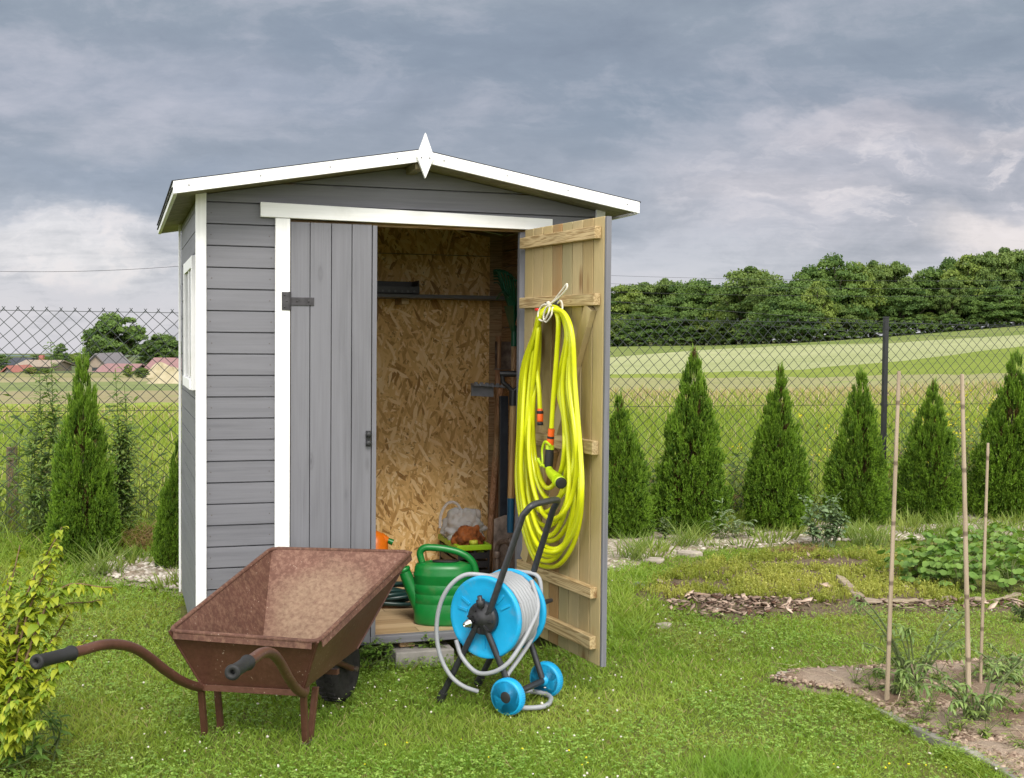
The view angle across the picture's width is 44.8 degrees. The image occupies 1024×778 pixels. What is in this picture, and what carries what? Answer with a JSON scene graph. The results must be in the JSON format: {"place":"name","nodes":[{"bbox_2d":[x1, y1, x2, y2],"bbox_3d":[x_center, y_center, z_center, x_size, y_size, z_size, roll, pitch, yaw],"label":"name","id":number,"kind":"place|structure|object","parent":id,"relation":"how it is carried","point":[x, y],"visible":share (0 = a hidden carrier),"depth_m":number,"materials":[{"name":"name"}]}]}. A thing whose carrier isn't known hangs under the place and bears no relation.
{"place":"outdoors","nodes":[
{"label":"outdoors","id":0,"kind":"place"},
{"bbox_2d":[0,377,1021,543],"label":"meadow grass","id":1,"kind":"structure","parent":0,"point":[726,416],"depth_m":21.03,"materials":[{"name":"green plant"}]},
{"bbox_2d":[0,326,1023,777],"bbox_3d":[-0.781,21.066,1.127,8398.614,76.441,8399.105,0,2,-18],"label":"ground","id":2,"kind":"structure","parent":0,"point":[622,354],"depth_m":6.89,"materials":[{"name":"green plant"}]},
{"bbox_2d":[13,372,53,546],"bbox_3d":[-3.212,0.489,8.379,0.312,1.208,0.285,0,2,-18],"label":"tall weed","id":3,"kind":"object","parent":2,"relation":"on","point":[35,493],"visible":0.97,"depth_m":8.37,"materials":[{"name":"green plant"}]},
{"bbox_2d":[0,706,75,777],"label":"weed","id":4,"kind":"object","parent":2,"relation":"on","point":[34,754],"visible":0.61,"depth_m":4.15,"materials":[{"name":"green plant"}]},
{"bbox_2d":[15,355,75,370],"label":"village house","id":5,"kind":"structure","parent":2,"relation":"on","point":[39,363],"depth_m":167.78,"materials":[{"name":"beige paint"}]},
{"bbox_2d":[27,342,66,540],"bbox_3d":[-3.120,0.387,8.391,0.344,1.413,0.272,0,2,-3],"label":"tall weed","id":6,"kind":"object","parent":2,"relation":"on","point":[53,438],"visible":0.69,"depth_m":8.38,"materials":[{"name":"green plant"}]},
{"bbox_2d":[0,526,118,761],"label":"leafy shrub","id":7,"kind":"object","parent":2,"relation":"on","point":[20,676],"visible":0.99,"depth_m":4.16,"materials":[{"name":"green plant"}]},
{"bbox_2d":[82,352,131,371],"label":"village house","id":8,"kind":"structure","parent":2,"relation":"on","point":[95,363],"depth_m":151.38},
{"bbox_2d":[80,311,148,358],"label":"leafy tree","id":9,"kind":"object","parent":2,"relation":"on","point":[117,330],"visible":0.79,"depth_m":173.06,"materials":[{"name":"green plant"}]},
{"bbox_2d":[106,367,137,530],"bbox_3d":[-2.701,0.471,8.533,0.275,1.241,0.265,2,3,31],"label":"tall weed","id":10,"kind":"object","parent":2,"relation":"on","point":[119,480],"visible":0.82,"depth_m":8.52,"materials":[{"name":"green plant"}]},
{"bbox_2d":[110,385,147,534],"bbox_3d":[-2.663,0.532,8.552,0.312,1.119,0.275,0,2,-18],"label":"tall weed","id":11,"kind":"object","parent":2,"relation":"on","point":[129,509],"visible":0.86,"depth_m":8.54,"materials":[{"name":"green plant"}]},
{"bbox_2d":[82,550,182,595],"bbox_3d":[-2.289,1.123,7.748,0.774,0.032,1.610,0,2,-18],"label":"gravel strip","id":12,"kind":"object","parent":2,"relation":"on","point":[138,570],"visible":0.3,"depth_m":7.52,"materials":[{"name":"grey gravel"}]},
{"bbox_2d":[42,345,122,568],"bbox_3d":[-2.779,0.468,8.016,0.493,1.541,0.480,0,2,-11],"label":"conifer","id":13,"kind":"object","parent":12,"relation":"on","point":[74,510],"visible":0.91,"depth_m":7.93,"materials":[{"name":"green plant"}]},
{"bbox_2d":[59,537,140,578],"bbox_3d":[-2.537,1.020,7.548,0.485,0.227,0.464,3,3,44],"label":"grass tuft","id":14,"kind":"object","parent":12,"relation":"on","point":[104,567],"visible":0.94,"depth_m":7.53,"materials":[{"name":"green plant"}]},
{"bbox_2d":[148,436,181,568],"bbox_3d":[-2.108,0.744,7.797,0.334,0.930,0.328,2,1,22],"label":"conifer","id":15,"kind":"object","parent":12,"relation":"on","point":[165,549],"visible":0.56,"depth_m":7.72,"materials":[{"name":"green plant"}]},
{"bbox_2d":[115,518,175,554],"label":"weed","id":16,"kind":"object","parent":2,"relation":"on","point":[141,538],"visible":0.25,"depth_m":8.41,"materials":[{"name":"green plant"}]},
{"bbox_2d":[138,333,181,362],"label":"leafy tree","id":17,"kind":"object","parent":2,"relation":"on","point":[158,343],"visible":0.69,"depth_m":177.87,"materials":[{"name":"green plant"}]},
{"bbox_2d":[30,547,411,745],"bbox_3d":[-0.899,0.983,4.305,0.653,0.598,1.738,1,2,12],"label":"wheelbarrow","id":18,"kind":"object","parent":2,"relation":"on","point":[293,621],"visible":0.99,"depth_m":4.68,"materials":[{"name":"paint"}]},
{"bbox_2d":[359,637,401,669],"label":"weed","id":19,"kind":"object","parent":2,"relation":"on","point":[363,654],"visible":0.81,"depth_m":5.48,"materials":[{"name":"green plant"}]},
{"bbox_2d":[157,133,640,666],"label":"garden shed","id":20,"kind":"structure","parent":2,"relation":"on","point":[327,399],"depth_m":5.43,"materials":[{"name":"grey paint"}]},
{"bbox_2d":[183,255,195,389],"bbox_3d":[-1.492,-0.301,5.728,0.026,0.586,0.710,0,2,-18],"label":"window","id":21,"kind":"structure","parent":20,"relation":"in","point":[189,374],"depth_m":5.71,"materials":[{"name":"white paint"}]},
{"bbox_2d":[282,222,376,642],"bbox_3d":[-0.803,0.205,5.443,0.418,1.854,0.068,0,2,-18],"label":"closed door","id":22,"kind":"structure","parent":20,"relation":"in","point":[331,303],"depth_m":5.43,"materials":[{"name":"grey paint"}]},
{"bbox_2d":[371,280,418,293],"bbox_3d":[-0.696,-0.560,6.841,0.340,0.076,0.187,0,2,-18],"label":"seed tray","id":23,"kind":"object","parent":20,"relation":"on","point":[391,287],"visible":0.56,"depth_m":6.80,"materials":[{"name":"black plastic"}]},
{"bbox_2d":[383,581,410,606],"bbox_3d":[-0.611,1.031,6.253,0.426,0.097,0.342,0,2,-18],"label":"coiled hose","id":24,"kind":"object","parent":20,"relation":"on","point":[397,597],"visible":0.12,"depth_m":6.11,"materials":[{"name":"green rubber"}]},
{"bbox_2d":[400,544,478,626],"bbox_3d":[-0.346,0.911,5.815,0.386,0.372,0.164,1,2,2],"label":"watering can","id":25,"kind":"object","parent":20,"relation":"on","point":[427,583],"visible":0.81,"depth_m":5.75,"materials":[{"name":"green plastic"}]},
{"bbox_2d":[438,534,491,573],"bbox_3d":[-0.267,0.944,6.898,0.195,0.219,0.420,0,2,-18],"label":"storage crate","id":26,"kind":"object","parent":20,"relation":"on","point":[482,556],"visible":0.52,"depth_m":6.73,"materials":[{"name":"green plastic"}]},
{"bbox_2d":[438,501,487,545],"bbox_3d":[-0.275,0.752,6.935,0.262,0.258,0.308,0,2,-18],"label":"plastic bag","id":27,"kind":"object","parent":26,"relation":"in","point":[453,521],"visible":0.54,"depth_m":6.88,"materials":[{"name":"white plastic"}]},
{"bbox_2d":[450,525,484,552],"bbox_3d":[-0.238,0.815,6.775,0.202,0.146,0.137,0,2,-18],"label":"rumpled cloth","id":28,"kind":"object","parent":26,"relation":"in","point":[464,534],"visible":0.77,"depth_m":6.73,"materials":[{"name":"orange fabric"}]},
{"bbox_2d":[471,382,509,567],"bbox_3d":[-0.130,0.509,6.827,0.270,1.109,0.350,0,2,-18],"label":"floor scraper","id":29,"kind":"object","parent":20,"relation":"on","point":[483,390],"visible":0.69,"depth_m":6.76,"materials":[{"name":"metal"},{"name":"wood"}]},
{"bbox_2d":[498,396,507,516],"bbox_3d":[-0.048,0.553,6.520,0.048,1.034,0.030,0,2,-18],"label":"steel bar","id":30,"kind":"object","parent":20,"relation":"on","point":[503,460],"visible":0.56,"depth_m":6.50,"materials":[{"name":"metal"}]},
{"bbox_2d":[492,336,516,572],"bbox_3d":[-0.033,0.378,6.975,0.156,1.350,0.040,0,2,-18],"label":"border shovel","id":31,"kind":"object","parent":20,"relation":"on","point":[502,355],"visible":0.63,"depth_m":6.95,"materials":[{"name":"metal"}]},
{"bbox_2d":[493,371,516,571],"bbox_3d":[-0.008,0.492,6.365,0.174,1.172,0.044,0,2,-3],"label":"digging spade","id":32,"kind":"object","parent":20,"relation":"on","point":[504,526],"visible":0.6,"depth_m":6.35,"materials":[{"name":"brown wood"}]},
{"bbox_2d":[493,269,516,387],"bbox_3d":[-0.040,-0.037,6.468,0.128,1.172,0.327,0,2,-5],"label":"leaf rake","id":33,"kind":"object","parent":20,"relation":"hanging from","point":[510,296],"visible":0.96,"depth_m":6.45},
{"bbox_2d":[515,305,584,568],"bbox_3d":[0.154,0.217,5.283,0.142,1.152,0.834,0,2,-21],"label":"yellow hose","id":34,"kind":"object","parent":20,"relation":"hanging from","point":[570,483],"visible":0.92,"depth_m":5.20,"materials":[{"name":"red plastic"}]},
{"bbox_2d":[517,216,611,666],"bbox_3d":[0.182,0.204,5.325,0.108,1.825,0.755,-1,3,-25],"label":"open door","id":35,"kind":"structure","parent":20,"relation":"in","point":[577,254],"depth_m":5.16,"materials":[{"name":"brown wood"}]},
{"bbox_2d":[385,640,453,669],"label":"paving slab","id":36,"kind":"structure","parent":2,"relation":"on","point":[415,652],"depth_m":5.57,"materials":[{"name":"concrete"}]},
{"bbox_2d":[434,496,562,715],"bbox_3d":[-0.040,0.841,5.011,0.480,0.845,0.422,1,2,18],"label":"hose reel","id":37,"kind":"object","parent":2,"relation":"on","point":[497,615],"visible":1,"depth_m":4.90,"materials":[{"name":"blue plastic"}]},
{"bbox_2d":[0,377,1008,543],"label":"fence weeds","id":38,"kind":"object","parent":2,"relation":"on","point":[735,483],"visible":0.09,"depth_m":9.20,"materials":[{"name":"green plant"}]},
{"bbox_2d":[0,500,1023,777],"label":"lawn grass","id":39,"kind":"structure","parent":2,"relation":"on","point":[752,764],"depth_m":4.90,"materials":[{"name":"green plant"}]},
{"bbox_2d":[0,306,1023,538],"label":"chain link fence","id":40,"kind":"object","parent":2,"relation":"on","point":[884,404],"visible":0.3,"depth_m":10.12,"materials":[{"name":"metal"}]},
{"bbox_2d":[0,552,1023,777],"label":"clover","id":41,"kind":"object","parent":2,"relation":"on","point":[469,748],"depth_m":4.73,"materials":[{"name":"green plant"}]},
{"bbox_2d":[92,512,1022,589],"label":"pebbles","id":42,"kind":"object","parent":2,"relation":"on","point":[132,574],"visible":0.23,"depth_m":7.92,"materials":[{"name":"gravel"}]},
{"bbox_2d":[610,284,643,327],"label":"leafy tree","id":43,"kind":"object","parent":2,"relation":"on","point":[619,289],"visible":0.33,"depth_m":239.25,"materials":[{"name":"green plant"}]},
{"bbox_2d":[620,310,655,345],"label":"leafy tree","id":44,"kind":"object","parent":2,"relation":"on","point":[642,322],"visible":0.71,"depth_m":233.33,"materials":[{"name":"green plant"}]},
{"bbox_2d":[623,282,666,342],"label":"leafy tree","id":45,"kind":"object","parent":2,"relation":"on","point":[642,301],"visible":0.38,"depth_m":239.42,"materials":[{"name":"green plant"}]},
{"bbox_2d":[644,278,684,344],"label":"leafy tree","id":46,"kind":"object","parent":2,"relation":"on","point":[663,283],"visible":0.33,"depth_m":240.49,"materials":[{"name":"green plant"}]},
{"bbox_2d":[641,305,690,344],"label":"leafy tree","id":47,"kind":"object","parent":2,"relation":"on","point":[666,311],"visible":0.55,"depth_m":232.52,"materials":[{"name":"green plant"}]},
{"bbox_2d":[659,278,697,328],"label":"leafy tree","id":48,"kind":"object","parent":2,"relation":"on","point":[681,288],"visible":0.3,"depth_m":238.09,"materials":[{"name":"green plant"}]},
{"bbox_2d":[663,309,711,345],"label":"leafy tree","id":49,"kind":"object","parent":2,"relation":"on","point":[696,314],"visible":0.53,"depth_m":229.46,"materials":[{"name":"green plant"}]},
{"bbox_2d":[675,278,714,344],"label":"leafy tree","id":50,"kind":"object","parent":2,"relation":"on","point":[700,285],"visible":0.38,"depth_m":232.66,"materials":[{"name":"green plant"}]},
{"bbox_2d":[708,266,783,331],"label":"leafy tree","id":51,"kind":"object","parent":2,"relation":"on","point":[747,278],"visible":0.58,"depth_m":214.57,"materials":[{"name":"green plant"}]},
{"bbox_2d":[740,281,786,335],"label":"leafy tree","id":52,"kind":"object","parent":2,"relation":"on","point":[759,294],"visible":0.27,"depth_m":209.03,"materials":[{"name":"green plant"}]},
{"bbox_2d":[753,278,820,342],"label":"leafy tree","id":53,"kind":"object","parent":2,"relation":"on","point":[772,301],"visible":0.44,"depth_m":196.54,"materials":[{"name":"green plant"}]},
{"bbox_2d":[636,556,953,606],"bbox_3d":[1.698,1.163,7.691,2.068,0.032,1.746,1,2,1],"label":"stonecrop bed","id":54,"kind":"object","parent":2,"relation":"on","point":[835,560],"visible":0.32,"depth_m":7.40,"materials":[{"name":"soil"}]},
{"bbox_2d":[637,543,963,603],"bbox_3d":[1.707,1.107,7.732,1.923,0.135,1.618,1,2,3],"label":"stonecrop","id":55,"kind":"object","parent":54,"relation":"on","point":[783,577],"visible":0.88,"depth_m":7.44,"materials":[{"name":"green plant"}]},
{"bbox_2d":[650,551,1023,616],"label":"bark chips","id":56,"kind":"object","parent":54,"relation":"on","point":[723,605],"visible":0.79,"depth_m":6.83,"materials":[{"name":"bark"}]},
{"bbox_2d":[875,543,955,580],"bbox_3d":[2.491,1.070,7.631,0.497,0.216,0.435,0,2,-18],"label":"strawberry plant","id":57,"kind":"object","parent":54,"relation":"on","point":[922,554],"visible":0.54,"depth_m":7.57,"materials":[{"name":"green plant"}]},
{"bbox_2d":[899,545,971,583],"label":"strawberry plant","id":58,"kind":"object","parent":54,"relation":"on","point":[933,549],"visible":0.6,"depth_m":7.41,"materials":[{"name":"green plant"}]},
{"bbox_2d":[915,548,1002,590],"bbox_3d":[2.654,1.062,7.355,0.471,0.257,0.434,2,3,29],"label":"strawberry plant","id":59,"kind":"object","parent":54,"relation":"on","point":[953,573],"visible":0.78,"depth_m":7.30,"materials":[{"name":"green plant"}]},
{"bbox_2d":[767,300,827,339],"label":"leafy tree","id":60,"kind":"object","parent":2,"relation":"on","point":[801,308],"visible":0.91,"depth_m":187.89,"materials":[{"name":"green plant"}]},
{"bbox_2d":[782,264,840,337],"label":"leafy tree","id":61,"kind":"object","parent":2,"relation":"on","point":[806,273],"visible":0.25,"depth_m":198.26,"materials":[{"name":"green plant"}]},
{"bbox_2d":[607,514,1023,570],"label":"gravel strip","id":62,"kind":"object","parent":2,"relation":"on","point":[611,544],"visible":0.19,"depth_m":9.03,"materials":[{"name":"grey gravel"}]},
{"bbox_2d":[75,506,1023,589],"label":"gravel weeds","id":63,"kind":"object","parent":62,"relation":"on","point":[902,521],"visible":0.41,"depth_m":9.13,"materials":[{"name":"green plant"}]},
{"bbox_2d":[608,387,656,538],"bbox_3d":[0.803,0.594,9.174,0.540,1.229,0.526,1,2,12],"label":"conifer","id":64,"kind":"object","parent":62,"relation":"on","point":[631,503],"visible":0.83,"depth_m":9.07,"materials":[{"name":"green plant"}]},
{"bbox_2d":[608,524,673,562],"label":"grass tuft","id":65,"kind":"object","parent":62,"relation":"on","point":[635,554],"visible":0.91,"depth_m":8.20,"materials":[{"name":"green plant"}]},
{"bbox_2d":[652,514,715,548],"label":"grass tuft","id":66,"kind":"object","parent":62,"relation":"on","point":[682,540],"visible":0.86,"depth_m":8.73,"materials":[{"name":"green plant"}]},
{"bbox_2d":[650,343,734,534],"bbox_3d":[1.350,0.432,9.442,0.702,1.611,0.578,0,3,-25],"label":"conifer","id":67,"kind":"object","parent":62,"relation":"on","point":[697,442],"visible":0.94,"depth_m":9.32,"materials":[{"name":"green plant"}]},
{"bbox_2d":[740,362,813,530],"bbox_3d":[2.076,0.492,9.653,0.579,1.458,0.585,0,4,-9],"label":"conifer","id":68,"kind":"object","parent":62,"relation":"on","point":[783,469],"visible":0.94,"depth_m":9.55,"materials":[{"name":"green plant"}]},
{"bbox_2d":[821,361,892,525],"bbox_3d":[2.795,0.494,9.944,0.558,1.436,0.588,-1,3,-25],"label":"conifer","id":69,"kind":"object","parent":62,"relation":"on","point":[860,491],"visible":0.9,"depth_m":9.84,"materials":[{"name":"green plant"}]},
{"bbox_2d":[890,376,967,522],"bbox_3d":[3.439,0.541,10.144,0.634,1.325,0.556,-2,5,-34],"label":"conifer","id":70,"kind":"object","parent":62,"relation":"on","point":[938,490],"visible":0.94,"depth_m":10.05,"materials":[{"name":"green plant"}]},
{"bbox_2d":[967,345,1023,518],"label":"conifer","id":71,"kind":"object","parent":62,"relation":"on","point":[1006,482],"visible":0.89,"depth_m":10.24,"materials":[{"name":"green plant"}]},
{"bbox_2d":[611,275,1022,295],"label":"power line","id":72,"kind":"object","parent":2,"relation":"on","point":[828,280],"visible":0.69,"depth_m":138.49,"materials":[{"name":"black metal"}]},
{"bbox_2d":[800,280,841,339],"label":"leafy tree","id":73,"kind":"object","parent":2,"relation":"on","point":[826,302],"visible":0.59,"depth_m":190.90,"materials":[{"name":"green plant"}]},
{"bbox_2d":[798,493,850,547],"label":"leafy weed","id":74,"kind":"object","parent":2,"relation":"on","point":[830,532],"visible":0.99,"depth_m":8.83,"materials":[{"name":"green plant"}]},
{"bbox_2d":[812,252,870,315],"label":"leafy tree","id":75,"kind":"object","parent":2,"relation":"on","point":[843,294],"visible":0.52,"depth_m":199.08,"materials":[{"name":"green plant"}]},
{"bbox_2d":[830,308,866,338],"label":"leafy tree","id":76,"kind":"object","parent":2,"relation":"on","point":[852,316],"visible":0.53,"depth_m":195.20,"materials":[{"name":"green plant"}]},
{"bbox_2d":[693,598,1021,623],"bbox_3d":[1.956,1.202,6.864,2.025,0.025,0.665,0,2,-6],"label":"mulch strip","id":77,"kind":"object","parent":2,"relation":"on","point":[815,607],"visible":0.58,"depth_m":6.73,"materials":[{"name":"bark"}]},
{"bbox_2d":[837,261,888,330],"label":"leafy tree","id":78,"kind":"object","parent":2,"relation":"on","point":[872,300],"visible":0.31,"depth_m":200.34,"materials":[{"name":"green plant"}]},
{"bbox_2d":[845,514,909,546],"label":"grass tuft","id":79,"kind":"object","parent":2,"relation":"on","point":[873,536],"visible":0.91,"depth_m":8.93,"materials":[{"name":"green plant"}]},
{"bbox_2d":[864,260,893,337],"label":"leafy tree","id":80,"kind":"object","parent":2,"relation":"on","point":[877,271],"visible":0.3,"depth_m":204.94,"materials":[{"name":"green plant"}]},
{"bbox_2d":[767,651,1023,777],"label":"vegetable bed","id":81,"kind":"object","parent":2,"relation":"on","point":[824,674],"visible":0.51,"depth_m":5.05,"materials":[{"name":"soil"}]},
{"bbox_2d":[884,371,900,701],"bbox_3d":[1.515,0.616,4.945,0.037,1.376,0.021,0,2,-7],"label":"bamboo cane","id":82,"kind":"object","parent":81,"relation":"in","point":[889,620],"visible":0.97,"depth_m":4.94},
{"bbox_2d":[869,657,925,701],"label":"tomato plant","id":83,"kind":"object","parent":81,"relation":"on","point":[904,684],"visible":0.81,"depth_m":5.04,"materials":[{"name":"green plant"}]},
{"bbox_2d":[848,594,978,686],"bbox_3d":[1.654,1.067,5.181,0.530,0.403,0.300,0,2,-1],"label":"tomato plant","id":84,"kind":"object","parent":81,"relation":"on","point":[897,661],"visible":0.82,"depth_m":5.15,"materials":[{"name":"green plant"}]},
{"bbox_2d":[960,374,971,716],"bbox_3d":[1.717,0.630,4.693,0.078,1.373,0.022,0,2,-2],"label":"bamboo cane","id":85,"kind":"object","parent":81,"relation":"in","point":[966,567],"visible":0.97,"depth_m":4.69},
{"bbox_2d":[912,655,1023,720],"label":"tomato plant","id":86,"kind":"object","parent":81,"relation":"on","point":[959,703],"visible":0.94,"depth_m":4.67,"materials":[{"name":"green plant"}]},
{"bbox_2d":[978,443,988,682],"bbox_3d":[1.979,0.762,5.207,0.022,1.073,0.018,0,2,-18],"label":"bamboo cane","id":87,"kind":"object","parent":81,"relation":"in","point":[980,677],"visible":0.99,"depth_m":5.20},
{"bbox_2d":[957,643,1023,683],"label":"tomato plant","id":88,"kind":"object","parent":81,"relation":"on","point":[1015,660],"visible":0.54,"depth_m":5.23,"materials":[{"name":"green plant"}]},
{"bbox_2d":[874,261,921,334],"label":"leafy tree","id":89,"kind":"object","parent":2,"relation":"on","point":[900,271],"visible":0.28,"depth_m":206.59,"materials":[{"name":"green plant"}]},
{"bbox_2d":[878,283,938,321],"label":"leafy tree","id":90,"kind":"object","parent":2,"relation":"on","point":[909,303],"visible":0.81,"depth_m":202.21,"materials":[{"name":"green plant"}]},
{"bbox_2d":[801,688,1022,777],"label":"edge grass","id":91,"kind":"structure","parent":2,"relation":"on","point":[970,763],"depth_m":4.43,"materials":[{"name":"green plant"}]},
{"bbox_2d":[875,708,959,750],"bbox_3d":[1.527,1.302,4.674,0.049,0.067,0.497,0,2,-18],"label":"bed edging","id":92,"kind":"object","parent":2,"relation":"on","point":[929,738],"visible":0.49,"depth_m":4.60,"materials":[{"name":"concrete"}]},
{"bbox_2d":[910,266,944,320],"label":"leafy tree","id":93,"kind":"object","parent":2,"relation":"on","point":[931,274],"visible":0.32,"depth_m":206.85,"materials":[{"name":"green plant"}]},
{"bbox_2d":[903,530,969,562],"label":"strawberry plant","id":94,"kind":"object","parent":2,"relation":"on","point":[929,535],"visible":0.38,"depth_m":8.14,"materials":[{"name":"green plant"}]},
{"bbox_2d":[932,276,968,320],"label":"leafy tree","id":95,"kind":"object","parent":2,"relation":"on","point":[946,300],"visible":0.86,"depth_m":200.99,"materials":[{"name":"green plant"}]},
{"bbox_2d":[926,525,1002,559],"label":"strawberry plant","id":96,"kind":"object","parent":2,"relation":"on","point":[953,535],"visible":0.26,"depth_m":8.18,"materials":[{"name":"green plant"}]},
{"bbox_2d":[928,253,1005,329],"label":"leafy tree","id":97,"kind":"object","parent":2,"relation":"on","point":[964,262],"visible":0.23,"depth_m":203.49,"materials":[{"name":"green plant"}]},
{"bbox_2d":[941,542,1021,574],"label":"strawberry plant","id":98,"kind":"object","parent":2,"relation":"on","point":[977,550],"visible":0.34,"depth_m":7.71,"materials":[{"name":"green plant"}]},
{"bbox_2d":[967,250,1016,326],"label":"leafy tree","id":99,"kind":"object","parent":2,"relation":"on","point":[983,276],"visible":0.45,"depth_m":201.36,"materials":[{"name":"green plant"}]},
{"bbox_2d":[968,285,1023,327],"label":"leafy tree","id":100,"kind":"object","parent":2,"relation":"on","point":[996,304],"visible":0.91,"depth_m":196.00,"materials":[{"name":"green plant"}]},
{"bbox_2d":[968,522,1023,551],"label":"strawberry plant","id":101,"kind":"object","parent":2,"relation":"on","point":[993,530],"visible":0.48,"depth_m":8.52,"materials":[{"name":"green plant"}]},
{"bbox_2d":[969,554,1023,592],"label":"strawberry plant","id":102,"kind":"object","parent":2,"relation":"on","point":[1013,573],"visible":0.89,"depth_m":7.25,"materials":[{"name":"green plant"}]},
{"bbox_2d":[981,247,1023,294],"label":"leafy tree","id":103,"kind":"object","parent":2,"relation":"on","point":[1010,256],"visible":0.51,"depth_m":200.78,"materials":[{"name":"green plant"}]},
{"bbox_2d":[982,531,1023,567],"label":"strawberry plant","id":104,"kind":"object","parent":2,"relation":"on","point":[1010,539],"visible":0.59,"depth_m":8.10,"materials":[{"name":"green plant"}]},
{"bbox_2d":[0,0,1023,353],"label":"sky","id":105,"kind":"structure","parent":0,"point":[777,136],"materials":[{"name":"grey"}]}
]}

